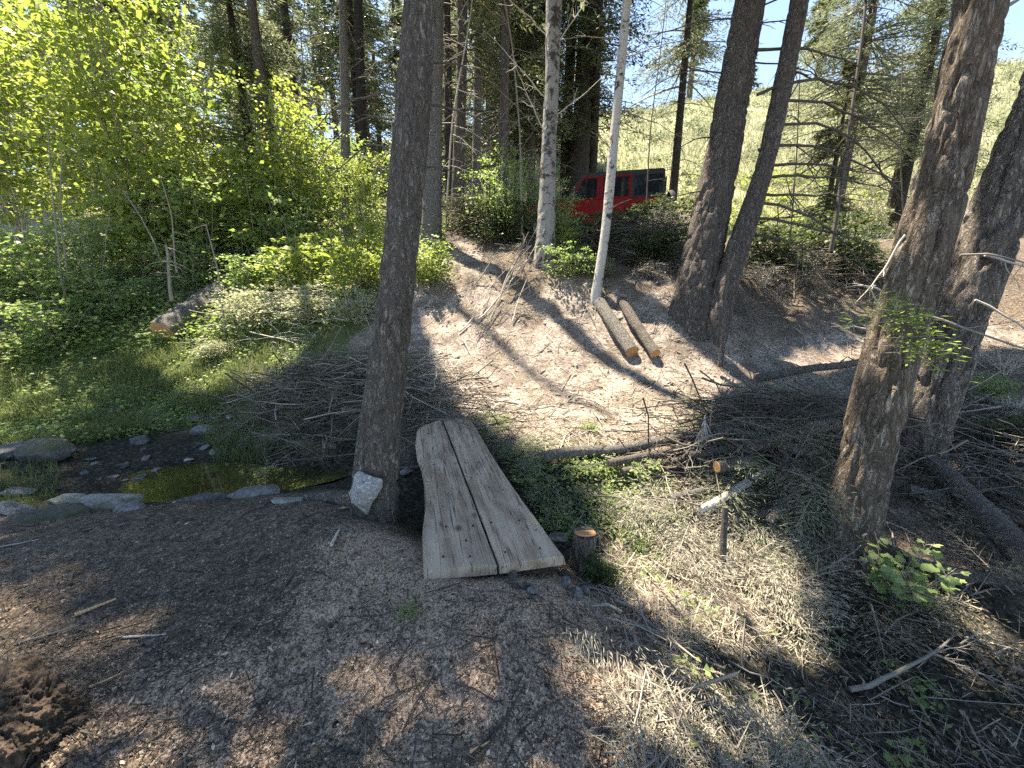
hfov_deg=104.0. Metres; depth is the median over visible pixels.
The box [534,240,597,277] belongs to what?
shrub
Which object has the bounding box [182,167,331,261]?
maple shrub
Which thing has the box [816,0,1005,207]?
conifer tree
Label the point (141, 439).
stone
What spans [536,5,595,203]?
conifer tree
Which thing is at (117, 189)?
dead sapling
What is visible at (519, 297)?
dead branch
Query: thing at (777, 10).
sky
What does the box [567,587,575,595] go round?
stone
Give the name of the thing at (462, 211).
shade brush
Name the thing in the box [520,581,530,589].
stone
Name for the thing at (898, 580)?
currant plant
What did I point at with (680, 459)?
log
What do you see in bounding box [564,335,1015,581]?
slash heap
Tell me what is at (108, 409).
stone
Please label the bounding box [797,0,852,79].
conifer tree
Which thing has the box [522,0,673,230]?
conifer tree
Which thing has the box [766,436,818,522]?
log
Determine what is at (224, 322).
dead sapling
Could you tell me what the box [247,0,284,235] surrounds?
conifer tree
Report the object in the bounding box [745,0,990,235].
conifer tree
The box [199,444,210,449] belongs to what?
stone
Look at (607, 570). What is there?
shrub
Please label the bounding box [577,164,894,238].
meadow shrubs
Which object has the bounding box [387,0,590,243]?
conifer tree
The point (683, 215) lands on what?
shrub
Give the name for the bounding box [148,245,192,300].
dead sapling
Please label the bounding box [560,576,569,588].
stone
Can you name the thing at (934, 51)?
conifer tree
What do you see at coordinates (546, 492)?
green sprays
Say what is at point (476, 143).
conifer tree
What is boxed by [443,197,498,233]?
shrub
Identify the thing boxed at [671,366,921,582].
fir boughs
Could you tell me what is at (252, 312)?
shrub
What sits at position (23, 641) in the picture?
twig
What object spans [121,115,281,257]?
maple shrub
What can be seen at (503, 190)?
shrub
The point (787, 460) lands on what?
log
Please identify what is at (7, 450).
stone
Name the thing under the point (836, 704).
gully sprays
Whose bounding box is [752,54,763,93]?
conifer tree
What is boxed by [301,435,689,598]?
weeds
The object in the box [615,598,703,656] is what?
dead branch
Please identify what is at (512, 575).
stone
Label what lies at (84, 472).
stone
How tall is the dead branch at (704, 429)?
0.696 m
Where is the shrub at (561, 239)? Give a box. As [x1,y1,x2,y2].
[555,221,588,253]
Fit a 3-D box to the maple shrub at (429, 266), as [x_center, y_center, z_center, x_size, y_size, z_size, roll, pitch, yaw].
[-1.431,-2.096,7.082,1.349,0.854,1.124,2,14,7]
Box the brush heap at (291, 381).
[171,329,565,494]
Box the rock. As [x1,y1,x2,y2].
[349,471,382,514]
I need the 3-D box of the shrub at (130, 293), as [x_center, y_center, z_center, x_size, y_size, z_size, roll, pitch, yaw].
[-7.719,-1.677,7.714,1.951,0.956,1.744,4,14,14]
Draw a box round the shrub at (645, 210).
[591,200,661,246]
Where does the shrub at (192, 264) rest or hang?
on the ground at (164, 447)
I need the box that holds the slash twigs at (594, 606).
[505,438,1023,767]
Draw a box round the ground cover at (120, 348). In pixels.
[0,219,452,443]
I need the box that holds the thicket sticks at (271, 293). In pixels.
[148,278,377,362]
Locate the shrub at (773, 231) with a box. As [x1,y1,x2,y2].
[725,220,845,275]
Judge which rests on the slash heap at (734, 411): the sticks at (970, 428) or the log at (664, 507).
the log at (664, 507)
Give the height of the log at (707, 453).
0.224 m
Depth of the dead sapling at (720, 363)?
5.18 m
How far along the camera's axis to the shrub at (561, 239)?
7.30 m
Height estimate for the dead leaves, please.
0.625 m
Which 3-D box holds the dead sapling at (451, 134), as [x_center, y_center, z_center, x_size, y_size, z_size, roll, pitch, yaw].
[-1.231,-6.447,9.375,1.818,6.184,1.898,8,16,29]
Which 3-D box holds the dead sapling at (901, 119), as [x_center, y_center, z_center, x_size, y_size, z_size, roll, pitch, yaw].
[8.842,-5.293,9.076,1.778,4.790,1.217,11,18,38]
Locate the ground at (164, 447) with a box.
[0,61,1023,767]
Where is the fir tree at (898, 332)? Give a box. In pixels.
[817,0,1023,573]
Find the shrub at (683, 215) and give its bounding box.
[633,202,690,243]
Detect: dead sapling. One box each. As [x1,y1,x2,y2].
[36,130,65,294]
[46,150,71,290]
[107,188,160,257]
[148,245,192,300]
[156,175,193,272]
[188,225,230,330]
[254,15,357,218]
[353,20,400,206]
[442,0,496,231]
[451,26,536,233]
[474,0,573,234]
[622,0,705,222]
[717,240,731,367]
[769,70,832,247]
[809,0,901,251]
[851,40,931,216]
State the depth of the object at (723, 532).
2.66 m
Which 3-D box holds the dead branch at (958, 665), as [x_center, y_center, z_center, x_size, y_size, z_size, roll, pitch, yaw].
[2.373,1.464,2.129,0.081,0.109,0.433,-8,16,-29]
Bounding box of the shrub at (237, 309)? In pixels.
[211,297,265,326]
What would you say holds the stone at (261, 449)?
on the ground at (164, 447)
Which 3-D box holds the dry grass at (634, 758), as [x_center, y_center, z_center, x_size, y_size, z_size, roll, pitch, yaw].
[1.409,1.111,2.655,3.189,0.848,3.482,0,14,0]
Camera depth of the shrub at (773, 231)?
7.66 m
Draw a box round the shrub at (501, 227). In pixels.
[455,192,537,245]
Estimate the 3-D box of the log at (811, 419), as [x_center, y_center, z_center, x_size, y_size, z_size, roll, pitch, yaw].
[2.577,0.223,3.824,0.168,0.242,0.929,-10,17,-34]
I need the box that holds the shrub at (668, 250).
[624,224,688,265]
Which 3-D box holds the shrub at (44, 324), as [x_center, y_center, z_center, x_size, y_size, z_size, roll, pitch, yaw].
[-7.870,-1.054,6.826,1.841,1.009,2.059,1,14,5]
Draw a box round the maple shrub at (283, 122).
[190,66,386,249]
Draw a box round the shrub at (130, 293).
[57,271,174,317]
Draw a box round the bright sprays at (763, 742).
[544,627,867,767]
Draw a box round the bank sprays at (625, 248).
[583,218,685,303]
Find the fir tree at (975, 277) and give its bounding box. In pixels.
[896,71,1023,475]
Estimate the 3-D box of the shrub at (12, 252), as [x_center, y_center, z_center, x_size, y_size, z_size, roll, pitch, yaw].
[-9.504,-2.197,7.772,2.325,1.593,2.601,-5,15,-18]
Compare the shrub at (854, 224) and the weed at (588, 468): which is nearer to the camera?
the weed at (588, 468)
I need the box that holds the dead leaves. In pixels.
[546,470,1023,767]
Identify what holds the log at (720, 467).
on the slash heap at (734, 411)
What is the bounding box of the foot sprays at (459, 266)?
[426,234,539,338]
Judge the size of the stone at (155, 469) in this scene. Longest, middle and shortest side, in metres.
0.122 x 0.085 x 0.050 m
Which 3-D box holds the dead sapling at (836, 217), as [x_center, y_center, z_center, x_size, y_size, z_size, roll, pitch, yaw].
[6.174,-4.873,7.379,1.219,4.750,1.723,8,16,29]
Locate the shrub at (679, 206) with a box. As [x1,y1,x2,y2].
[628,193,694,241]
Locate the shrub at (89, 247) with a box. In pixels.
[16,205,144,287]
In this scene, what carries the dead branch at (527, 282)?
on the ground at (164, 447)
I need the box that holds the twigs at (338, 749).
[0,494,681,767]
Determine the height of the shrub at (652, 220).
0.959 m
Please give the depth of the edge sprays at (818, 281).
7.01 m
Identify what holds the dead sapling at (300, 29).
on the ground at (164, 447)
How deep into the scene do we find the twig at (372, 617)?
1.79 m
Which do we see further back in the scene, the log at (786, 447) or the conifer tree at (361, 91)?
the conifer tree at (361, 91)
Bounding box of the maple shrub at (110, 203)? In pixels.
[34,160,210,273]
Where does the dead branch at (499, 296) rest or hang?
on the ground at (164, 447)
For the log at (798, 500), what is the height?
0.328 m
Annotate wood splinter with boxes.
[0,539,38,547]
[75,598,116,616]
[89,673,120,687]
[118,633,166,638]
[330,528,339,546]
[469,740,489,753]
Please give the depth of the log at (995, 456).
3.62 m
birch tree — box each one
[487,0,605,269]
[561,0,699,304]
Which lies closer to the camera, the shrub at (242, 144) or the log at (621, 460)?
the log at (621, 460)
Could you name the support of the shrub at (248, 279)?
on the ground at (164, 447)
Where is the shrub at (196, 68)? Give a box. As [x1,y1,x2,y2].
[1,0,294,227]
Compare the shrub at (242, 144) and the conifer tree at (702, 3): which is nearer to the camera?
the shrub at (242, 144)
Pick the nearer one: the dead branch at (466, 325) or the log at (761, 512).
the log at (761, 512)
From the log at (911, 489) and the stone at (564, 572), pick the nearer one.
the stone at (564, 572)
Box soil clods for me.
[1,500,642,767]
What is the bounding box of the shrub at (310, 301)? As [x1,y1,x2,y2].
[250,283,345,325]
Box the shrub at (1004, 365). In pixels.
[976,347,1023,377]
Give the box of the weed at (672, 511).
[642,497,693,525]
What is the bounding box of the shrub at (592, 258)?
[581,255,623,277]
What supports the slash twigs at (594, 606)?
on the ground at (164, 447)
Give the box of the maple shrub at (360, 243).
[304,221,384,290]
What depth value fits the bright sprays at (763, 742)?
1.44 m
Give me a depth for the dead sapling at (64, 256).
7.69 m
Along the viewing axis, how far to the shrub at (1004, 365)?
4.93 m
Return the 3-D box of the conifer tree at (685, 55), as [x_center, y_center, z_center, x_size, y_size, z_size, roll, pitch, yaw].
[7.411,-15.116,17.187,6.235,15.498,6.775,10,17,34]
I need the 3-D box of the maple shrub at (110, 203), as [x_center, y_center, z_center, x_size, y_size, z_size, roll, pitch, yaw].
[-8.207,-3.691,9.059,3.263,2.525,2.719,0,14,0]
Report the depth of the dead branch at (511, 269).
6.72 m
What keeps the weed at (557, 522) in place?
on the ground at (164, 447)
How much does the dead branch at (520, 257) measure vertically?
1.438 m
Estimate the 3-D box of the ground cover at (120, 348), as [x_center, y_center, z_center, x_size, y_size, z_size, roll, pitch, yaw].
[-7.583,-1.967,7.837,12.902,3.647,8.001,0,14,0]
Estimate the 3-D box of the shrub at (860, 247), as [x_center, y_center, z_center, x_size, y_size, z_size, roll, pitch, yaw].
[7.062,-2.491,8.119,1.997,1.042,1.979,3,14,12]
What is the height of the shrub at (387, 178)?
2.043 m
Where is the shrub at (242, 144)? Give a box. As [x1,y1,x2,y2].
[190,128,322,225]
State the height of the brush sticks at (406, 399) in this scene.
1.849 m
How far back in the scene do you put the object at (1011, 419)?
3.81 m
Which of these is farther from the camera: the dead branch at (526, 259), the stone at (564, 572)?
the dead branch at (526, 259)
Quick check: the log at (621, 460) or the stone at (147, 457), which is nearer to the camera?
the log at (621, 460)
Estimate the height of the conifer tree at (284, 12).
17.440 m
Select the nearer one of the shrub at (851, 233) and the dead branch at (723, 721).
the dead branch at (723, 721)
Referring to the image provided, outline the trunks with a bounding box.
[0,0,556,218]
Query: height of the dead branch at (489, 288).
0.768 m
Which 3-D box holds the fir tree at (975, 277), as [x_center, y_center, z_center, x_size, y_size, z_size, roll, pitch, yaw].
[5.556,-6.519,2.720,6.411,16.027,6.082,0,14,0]
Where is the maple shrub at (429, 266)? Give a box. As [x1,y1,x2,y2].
[415,240,465,288]
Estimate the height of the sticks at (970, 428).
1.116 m
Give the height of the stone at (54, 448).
0.280 m
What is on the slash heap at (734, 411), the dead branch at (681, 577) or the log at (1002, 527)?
the log at (1002, 527)
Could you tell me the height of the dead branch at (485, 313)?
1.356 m
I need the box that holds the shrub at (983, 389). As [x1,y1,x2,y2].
[966,372,1023,404]
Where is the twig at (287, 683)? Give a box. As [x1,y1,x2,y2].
[279,680,304,686]
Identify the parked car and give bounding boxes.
[517,168,675,238]
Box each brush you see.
[358,177,529,252]
[495,204,774,284]
[743,222,884,310]
[836,371,1023,575]
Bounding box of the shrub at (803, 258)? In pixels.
[760,241,847,283]
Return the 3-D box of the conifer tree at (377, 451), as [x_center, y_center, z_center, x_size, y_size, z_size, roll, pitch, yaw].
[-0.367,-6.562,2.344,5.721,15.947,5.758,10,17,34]
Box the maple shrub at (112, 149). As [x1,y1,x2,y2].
[0,0,249,261]
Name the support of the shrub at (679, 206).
on the ground at (164, 447)
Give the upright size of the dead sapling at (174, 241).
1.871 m
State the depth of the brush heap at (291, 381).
4.76 m
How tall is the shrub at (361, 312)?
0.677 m
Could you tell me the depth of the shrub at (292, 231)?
8.88 m
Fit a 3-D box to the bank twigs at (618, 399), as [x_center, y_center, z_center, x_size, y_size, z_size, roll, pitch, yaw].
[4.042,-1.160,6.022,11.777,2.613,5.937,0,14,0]
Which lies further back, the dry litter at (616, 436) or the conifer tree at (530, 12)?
the conifer tree at (530, 12)
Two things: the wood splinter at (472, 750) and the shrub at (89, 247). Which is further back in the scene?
the shrub at (89, 247)
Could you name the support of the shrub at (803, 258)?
on the ground at (164, 447)
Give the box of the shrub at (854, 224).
[767,207,900,270]
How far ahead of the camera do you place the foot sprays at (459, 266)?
7.01 m
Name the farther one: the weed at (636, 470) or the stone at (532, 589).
the weed at (636, 470)
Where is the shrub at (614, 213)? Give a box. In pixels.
[559,209,630,250]
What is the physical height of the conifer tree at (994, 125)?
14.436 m
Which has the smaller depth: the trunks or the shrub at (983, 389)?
the shrub at (983, 389)
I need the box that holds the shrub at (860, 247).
[815,232,890,286]
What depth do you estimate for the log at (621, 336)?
5.80 m
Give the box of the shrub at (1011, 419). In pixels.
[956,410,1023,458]
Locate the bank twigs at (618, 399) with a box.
[407,245,1023,474]
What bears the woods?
on the ground at (164, 447)
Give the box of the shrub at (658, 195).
[626,192,679,238]
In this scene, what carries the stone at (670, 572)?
on the ground at (164, 447)
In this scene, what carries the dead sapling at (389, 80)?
on the ground at (164, 447)
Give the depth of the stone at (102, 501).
3.26 m
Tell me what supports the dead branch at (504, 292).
on the ground at (164, 447)
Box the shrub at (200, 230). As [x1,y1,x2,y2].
[124,172,261,268]
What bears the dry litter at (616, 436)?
on the ground at (164, 447)
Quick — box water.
[118,462,348,502]
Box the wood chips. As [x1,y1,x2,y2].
[0,501,677,767]
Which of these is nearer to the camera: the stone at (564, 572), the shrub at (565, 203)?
the stone at (564, 572)
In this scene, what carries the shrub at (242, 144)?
on the ground at (164, 447)
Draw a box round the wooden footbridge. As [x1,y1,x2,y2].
[415,418,564,579]
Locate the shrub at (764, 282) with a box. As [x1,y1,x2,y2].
[740,261,793,287]
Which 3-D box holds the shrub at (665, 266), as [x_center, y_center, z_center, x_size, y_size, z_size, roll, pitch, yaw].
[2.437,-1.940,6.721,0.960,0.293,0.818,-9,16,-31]
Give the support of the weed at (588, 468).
on the ground at (164, 447)
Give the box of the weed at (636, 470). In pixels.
[608,454,668,481]
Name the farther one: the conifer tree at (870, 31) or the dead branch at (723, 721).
the conifer tree at (870, 31)
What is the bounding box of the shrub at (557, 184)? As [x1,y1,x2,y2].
[508,166,583,236]
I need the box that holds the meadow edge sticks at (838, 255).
[725,229,891,286]
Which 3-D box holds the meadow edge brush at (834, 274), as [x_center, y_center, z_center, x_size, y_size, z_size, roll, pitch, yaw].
[5.802,-2.163,7.662,5.686,1.847,2.536,0,14,0]
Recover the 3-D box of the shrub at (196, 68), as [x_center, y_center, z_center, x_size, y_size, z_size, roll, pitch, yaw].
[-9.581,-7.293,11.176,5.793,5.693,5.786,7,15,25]
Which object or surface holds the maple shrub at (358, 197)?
on the ground at (164, 447)
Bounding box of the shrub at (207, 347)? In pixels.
[182,337,241,361]
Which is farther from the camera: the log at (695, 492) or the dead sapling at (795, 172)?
the dead sapling at (795, 172)
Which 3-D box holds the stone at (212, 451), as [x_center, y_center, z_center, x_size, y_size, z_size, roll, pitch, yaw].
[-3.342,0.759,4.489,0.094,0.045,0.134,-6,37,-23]
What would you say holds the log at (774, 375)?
on the fir boughs at (789, 497)
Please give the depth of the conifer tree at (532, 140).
14.65 m
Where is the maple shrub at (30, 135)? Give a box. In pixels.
[0,0,167,238]
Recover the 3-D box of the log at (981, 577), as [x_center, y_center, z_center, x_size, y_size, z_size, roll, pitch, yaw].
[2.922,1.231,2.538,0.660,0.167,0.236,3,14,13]
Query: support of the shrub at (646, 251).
on the ground at (164, 447)
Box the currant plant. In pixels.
[858,534,971,611]
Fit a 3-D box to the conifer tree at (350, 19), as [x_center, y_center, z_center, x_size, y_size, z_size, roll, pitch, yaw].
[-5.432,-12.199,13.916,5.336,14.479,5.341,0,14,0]
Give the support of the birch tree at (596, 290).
on the ground at (164, 447)
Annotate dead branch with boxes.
[459,285,489,331]
[474,265,510,309]
[475,252,496,282]
[476,235,526,331]
[476,238,538,321]
[477,263,567,337]
[488,258,517,324]
[497,232,528,296]
[504,212,544,289]
[512,260,534,321]
[515,233,533,283]
[522,269,530,294]
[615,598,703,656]
[649,553,732,608]
[682,396,720,478]
[718,476,813,560]
[720,717,830,758]
[759,545,879,610]
[848,627,975,691]
[901,637,1022,694]
[936,566,995,599]
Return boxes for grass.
[0,322,329,501]
[442,53,1023,239]
[500,432,1023,767]
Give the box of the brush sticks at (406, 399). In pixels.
[134,316,577,465]
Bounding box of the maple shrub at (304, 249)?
[244,232,368,298]
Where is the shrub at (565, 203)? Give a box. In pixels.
[555,187,588,236]
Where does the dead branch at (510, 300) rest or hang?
on the ground at (164, 447)
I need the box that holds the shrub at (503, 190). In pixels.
[457,134,539,237]
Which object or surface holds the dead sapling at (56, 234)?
on the ground at (164, 447)
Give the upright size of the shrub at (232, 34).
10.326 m
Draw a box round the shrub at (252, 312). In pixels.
[196,282,293,334]
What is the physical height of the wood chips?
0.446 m
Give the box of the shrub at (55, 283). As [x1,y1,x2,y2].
[0,258,130,319]
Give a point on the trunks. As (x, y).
(331, 98)
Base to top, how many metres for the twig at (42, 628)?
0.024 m
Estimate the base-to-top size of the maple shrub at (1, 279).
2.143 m
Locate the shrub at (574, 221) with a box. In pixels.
[555,210,609,249]
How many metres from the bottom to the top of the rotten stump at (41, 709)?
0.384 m
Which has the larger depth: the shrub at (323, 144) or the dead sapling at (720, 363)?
the shrub at (323, 144)
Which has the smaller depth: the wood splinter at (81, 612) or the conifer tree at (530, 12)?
the wood splinter at (81, 612)
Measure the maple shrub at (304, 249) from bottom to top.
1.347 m
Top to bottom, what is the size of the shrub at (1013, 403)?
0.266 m
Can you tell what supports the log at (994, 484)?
on the ground at (164, 447)
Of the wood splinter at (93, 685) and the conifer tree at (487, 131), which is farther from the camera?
the conifer tree at (487, 131)
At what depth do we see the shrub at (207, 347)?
6.60 m
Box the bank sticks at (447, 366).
[405,336,495,420]
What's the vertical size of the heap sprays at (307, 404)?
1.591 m
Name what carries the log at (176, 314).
on the ground at (164, 447)
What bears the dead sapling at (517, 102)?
on the ground at (164, 447)
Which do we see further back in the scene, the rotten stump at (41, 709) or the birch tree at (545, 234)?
the birch tree at (545, 234)
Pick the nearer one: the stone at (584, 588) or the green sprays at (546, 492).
the stone at (584, 588)
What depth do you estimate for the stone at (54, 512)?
2.92 m
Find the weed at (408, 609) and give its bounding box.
[394,600,420,621]
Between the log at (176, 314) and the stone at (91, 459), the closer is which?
the stone at (91, 459)
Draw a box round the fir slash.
[595,470,876,667]
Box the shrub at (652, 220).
[614,205,688,245]
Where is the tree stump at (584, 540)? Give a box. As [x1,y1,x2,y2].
[567,526,596,574]
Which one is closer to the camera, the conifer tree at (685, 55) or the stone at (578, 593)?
the stone at (578, 593)
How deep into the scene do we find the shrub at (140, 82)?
13.68 m
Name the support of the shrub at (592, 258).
on the ground at (164, 447)
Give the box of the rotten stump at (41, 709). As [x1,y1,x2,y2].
[0,653,99,767]
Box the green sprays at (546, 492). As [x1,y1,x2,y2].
[493,428,641,537]
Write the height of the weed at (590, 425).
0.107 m
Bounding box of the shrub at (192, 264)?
[112,236,239,295]
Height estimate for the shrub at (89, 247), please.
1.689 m
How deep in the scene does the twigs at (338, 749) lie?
1.50 m
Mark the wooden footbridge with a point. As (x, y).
(530, 545)
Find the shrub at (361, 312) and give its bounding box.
[322,289,377,325]
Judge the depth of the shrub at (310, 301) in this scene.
6.96 m
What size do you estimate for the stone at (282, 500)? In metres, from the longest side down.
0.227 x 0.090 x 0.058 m
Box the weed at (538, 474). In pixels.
[506,459,567,491]
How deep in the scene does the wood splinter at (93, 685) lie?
1.47 m
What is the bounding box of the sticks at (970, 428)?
[829,371,1023,571]
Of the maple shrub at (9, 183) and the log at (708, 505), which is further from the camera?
the maple shrub at (9, 183)
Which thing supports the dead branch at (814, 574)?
on the ground at (164, 447)
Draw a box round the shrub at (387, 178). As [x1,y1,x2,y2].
[374,151,449,226]
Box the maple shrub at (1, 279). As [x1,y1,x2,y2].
[0,228,48,294]
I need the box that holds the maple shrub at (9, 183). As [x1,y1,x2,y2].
[0,0,111,246]
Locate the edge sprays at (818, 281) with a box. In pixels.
[737,223,898,321]
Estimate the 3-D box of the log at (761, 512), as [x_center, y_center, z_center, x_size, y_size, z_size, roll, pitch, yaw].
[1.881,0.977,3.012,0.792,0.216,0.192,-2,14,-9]
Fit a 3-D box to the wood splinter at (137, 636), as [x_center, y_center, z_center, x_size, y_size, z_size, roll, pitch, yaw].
[-1.554,1.058,1.679,0.189,0.012,0.011,-1,14,-5]
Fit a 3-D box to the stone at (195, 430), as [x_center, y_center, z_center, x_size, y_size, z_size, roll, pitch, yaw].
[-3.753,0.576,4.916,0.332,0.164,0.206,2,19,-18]
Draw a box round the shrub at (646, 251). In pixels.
[615,236,666,266]
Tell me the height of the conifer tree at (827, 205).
6.623 m
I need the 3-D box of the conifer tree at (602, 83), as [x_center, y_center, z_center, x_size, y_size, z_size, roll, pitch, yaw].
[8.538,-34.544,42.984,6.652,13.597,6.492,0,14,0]
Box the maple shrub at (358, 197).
[316,131,389,245]
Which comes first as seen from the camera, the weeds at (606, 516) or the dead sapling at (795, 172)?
the weeds at (606, 516)
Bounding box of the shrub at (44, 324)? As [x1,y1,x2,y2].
[0,292,118,353]
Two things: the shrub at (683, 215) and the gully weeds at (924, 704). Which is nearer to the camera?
the gully weeds at (924, 704)
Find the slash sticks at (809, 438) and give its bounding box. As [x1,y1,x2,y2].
[582,395,968,584]
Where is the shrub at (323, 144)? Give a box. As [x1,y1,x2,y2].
[264,103,387,242]
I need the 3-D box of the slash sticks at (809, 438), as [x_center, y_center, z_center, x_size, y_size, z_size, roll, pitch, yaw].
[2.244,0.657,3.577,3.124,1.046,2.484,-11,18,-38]
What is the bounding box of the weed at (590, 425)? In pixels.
[577,421,606,433]
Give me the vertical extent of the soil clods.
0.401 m
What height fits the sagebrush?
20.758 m
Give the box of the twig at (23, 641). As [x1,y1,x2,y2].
[13,625,78,645]
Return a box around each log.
[149,281,231,338]
[543,428,699,461]
[593,297,638,356]
[606,442,697,466]
[616,296,659,357]
[620,447,692,474]
[639,485,703,519]
[667,485,714,503]
[689,443,743,457]
[697,465,775,513]
[699,421,817,460]
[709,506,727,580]
[712,498,806,531]
[713,450,755,472]
[734,388,838,432]
[743,417,841,451]
[753,356,858,381]
[757,428,804,505]
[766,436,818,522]
[775,416,803,482]
[899,483,1023,525]
[901,555,1023,599]
[920,455,1023,569]
[952,432,1023,471]
[956,459,1023,505]
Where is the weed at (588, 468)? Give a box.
[559,456,609,479]
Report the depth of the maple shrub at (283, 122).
9.16 m
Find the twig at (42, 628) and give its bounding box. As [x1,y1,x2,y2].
[29,614,62,636]
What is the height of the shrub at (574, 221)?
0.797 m
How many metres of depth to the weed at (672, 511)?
3.05 m
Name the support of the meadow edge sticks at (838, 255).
on the ground at (164, 447)
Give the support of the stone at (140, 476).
on the ground at (164, 447)
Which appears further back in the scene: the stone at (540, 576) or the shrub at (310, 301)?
the shrub at (310, 301)
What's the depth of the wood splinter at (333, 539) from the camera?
2.30 m
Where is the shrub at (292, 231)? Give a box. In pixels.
[229,183,347,272]
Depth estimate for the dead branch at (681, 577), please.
2.53 m
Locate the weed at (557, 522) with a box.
[534,504,596,538]
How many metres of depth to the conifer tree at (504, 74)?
9.29 m
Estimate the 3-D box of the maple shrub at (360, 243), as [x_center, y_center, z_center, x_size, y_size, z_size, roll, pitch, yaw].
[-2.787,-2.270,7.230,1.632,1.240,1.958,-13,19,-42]
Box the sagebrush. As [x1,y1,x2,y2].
[520,54,1023,234]
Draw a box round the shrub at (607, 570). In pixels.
[573,550,628,596]
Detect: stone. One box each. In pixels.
[0,440,23,461]
[0,487,36,496]
[0,500,34,515]
[3,502,92,522]
[11,436,78,462]
[46,493,85,504]
[64,493,144,509]
[79,470,89,474]
[85,457,97,460]
[102,407,121,413]
[114,502,146,512]
[115,462,129,466]
[129,435,150,444]
[133,474,146,479]
[141,455,150,460]
[151,467,160,471]
[165,492,230,502]
[185,414,204,422]
[189,424,219,434]
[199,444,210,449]
[209,447,218,454]
[227,484,280,498]
[252,443,273,454]
[271,497,302,504]
[400,467,413,475]
[508,570,517,581]
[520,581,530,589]
[527,584,537,594]
[537,573,543,578]
[548,531,568,541]
[559,569,569,576]
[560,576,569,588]
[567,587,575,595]
[573,586,582,598]
[579,585,589,595]
[664,568,679,578]
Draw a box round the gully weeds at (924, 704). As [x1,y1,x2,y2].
[518,474,978,767]
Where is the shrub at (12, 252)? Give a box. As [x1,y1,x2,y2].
[0,227,81,305]
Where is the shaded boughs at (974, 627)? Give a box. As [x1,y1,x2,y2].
[775,463,1023,728]
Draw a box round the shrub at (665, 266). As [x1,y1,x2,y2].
[633,260,675,275]
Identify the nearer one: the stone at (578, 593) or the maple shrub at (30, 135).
the stone at (578, 593)
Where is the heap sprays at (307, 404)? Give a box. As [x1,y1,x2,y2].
[213,331,449,479]
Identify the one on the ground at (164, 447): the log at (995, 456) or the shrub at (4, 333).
the shrub at (4, 333)
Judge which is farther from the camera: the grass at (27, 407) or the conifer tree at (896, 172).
the conifer tree at (896, 172)
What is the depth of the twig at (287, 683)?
1.49 m
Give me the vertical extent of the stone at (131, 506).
0.064 m
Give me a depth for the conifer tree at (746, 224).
5.60 m
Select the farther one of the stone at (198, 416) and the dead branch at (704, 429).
the stone at (198, 416)
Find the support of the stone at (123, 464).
on the ground at (164, 447)
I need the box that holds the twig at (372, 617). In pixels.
[350,609,398,624]
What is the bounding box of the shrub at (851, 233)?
[824,228,870,248]
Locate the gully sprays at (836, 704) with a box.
[799,669,1000,767]
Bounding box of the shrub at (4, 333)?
[0,328,22,355]
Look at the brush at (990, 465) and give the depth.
3.46 m
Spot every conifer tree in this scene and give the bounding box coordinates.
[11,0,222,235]
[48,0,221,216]
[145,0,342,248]
[224,0,354,193]
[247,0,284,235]
[287,0,500,246]
[288,0,399,236]
[288,0,541,523]
[307,0,397,234]
[382,2,487,217]
[386,0,527,230]
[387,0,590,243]
[391,0,543,231]
[451,1,527,233]
[453,10,521,198]
[461,0,540,237]
[465,0,613,237]
[466,0,592,237]
[511,6,564,177]
[521,0,656,233]
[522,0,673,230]
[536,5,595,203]
[573,4,614,113]
[602,0,763,204]
[627,0,934,342]
[667,0,721,99]
[706,0,914,346]
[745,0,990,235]
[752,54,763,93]
[785,58,877,238]
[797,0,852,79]
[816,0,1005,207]
[820,0,1020,233]
[969,47,1023,192]
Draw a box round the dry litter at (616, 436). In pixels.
[416,248,1023,470]
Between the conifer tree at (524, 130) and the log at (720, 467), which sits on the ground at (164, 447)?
the conifer tree at (524, 130)
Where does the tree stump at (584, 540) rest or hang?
on the ground at (164, 447)
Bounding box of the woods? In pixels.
[0,0,577,200]
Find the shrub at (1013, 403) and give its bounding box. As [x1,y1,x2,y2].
[966,393,1023,416]
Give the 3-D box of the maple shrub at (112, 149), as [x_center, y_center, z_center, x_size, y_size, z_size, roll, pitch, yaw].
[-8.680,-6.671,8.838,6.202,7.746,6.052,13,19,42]
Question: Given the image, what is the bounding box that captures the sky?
[0,0,1023,174]
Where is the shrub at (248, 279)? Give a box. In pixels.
[200,248,297,296]
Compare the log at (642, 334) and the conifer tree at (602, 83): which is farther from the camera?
the conifer tree at (602, 83)
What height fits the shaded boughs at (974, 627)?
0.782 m
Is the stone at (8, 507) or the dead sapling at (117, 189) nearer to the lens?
the stone at (8, 507)
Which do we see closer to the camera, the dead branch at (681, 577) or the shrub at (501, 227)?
the dead branch at (681, 577)
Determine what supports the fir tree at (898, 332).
on the ground at (164, 447)
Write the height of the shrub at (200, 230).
2.191 m
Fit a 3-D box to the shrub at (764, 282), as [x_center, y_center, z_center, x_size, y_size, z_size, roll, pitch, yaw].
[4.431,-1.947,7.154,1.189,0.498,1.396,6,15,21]
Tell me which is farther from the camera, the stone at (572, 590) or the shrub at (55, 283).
the shrub at (55, 283)

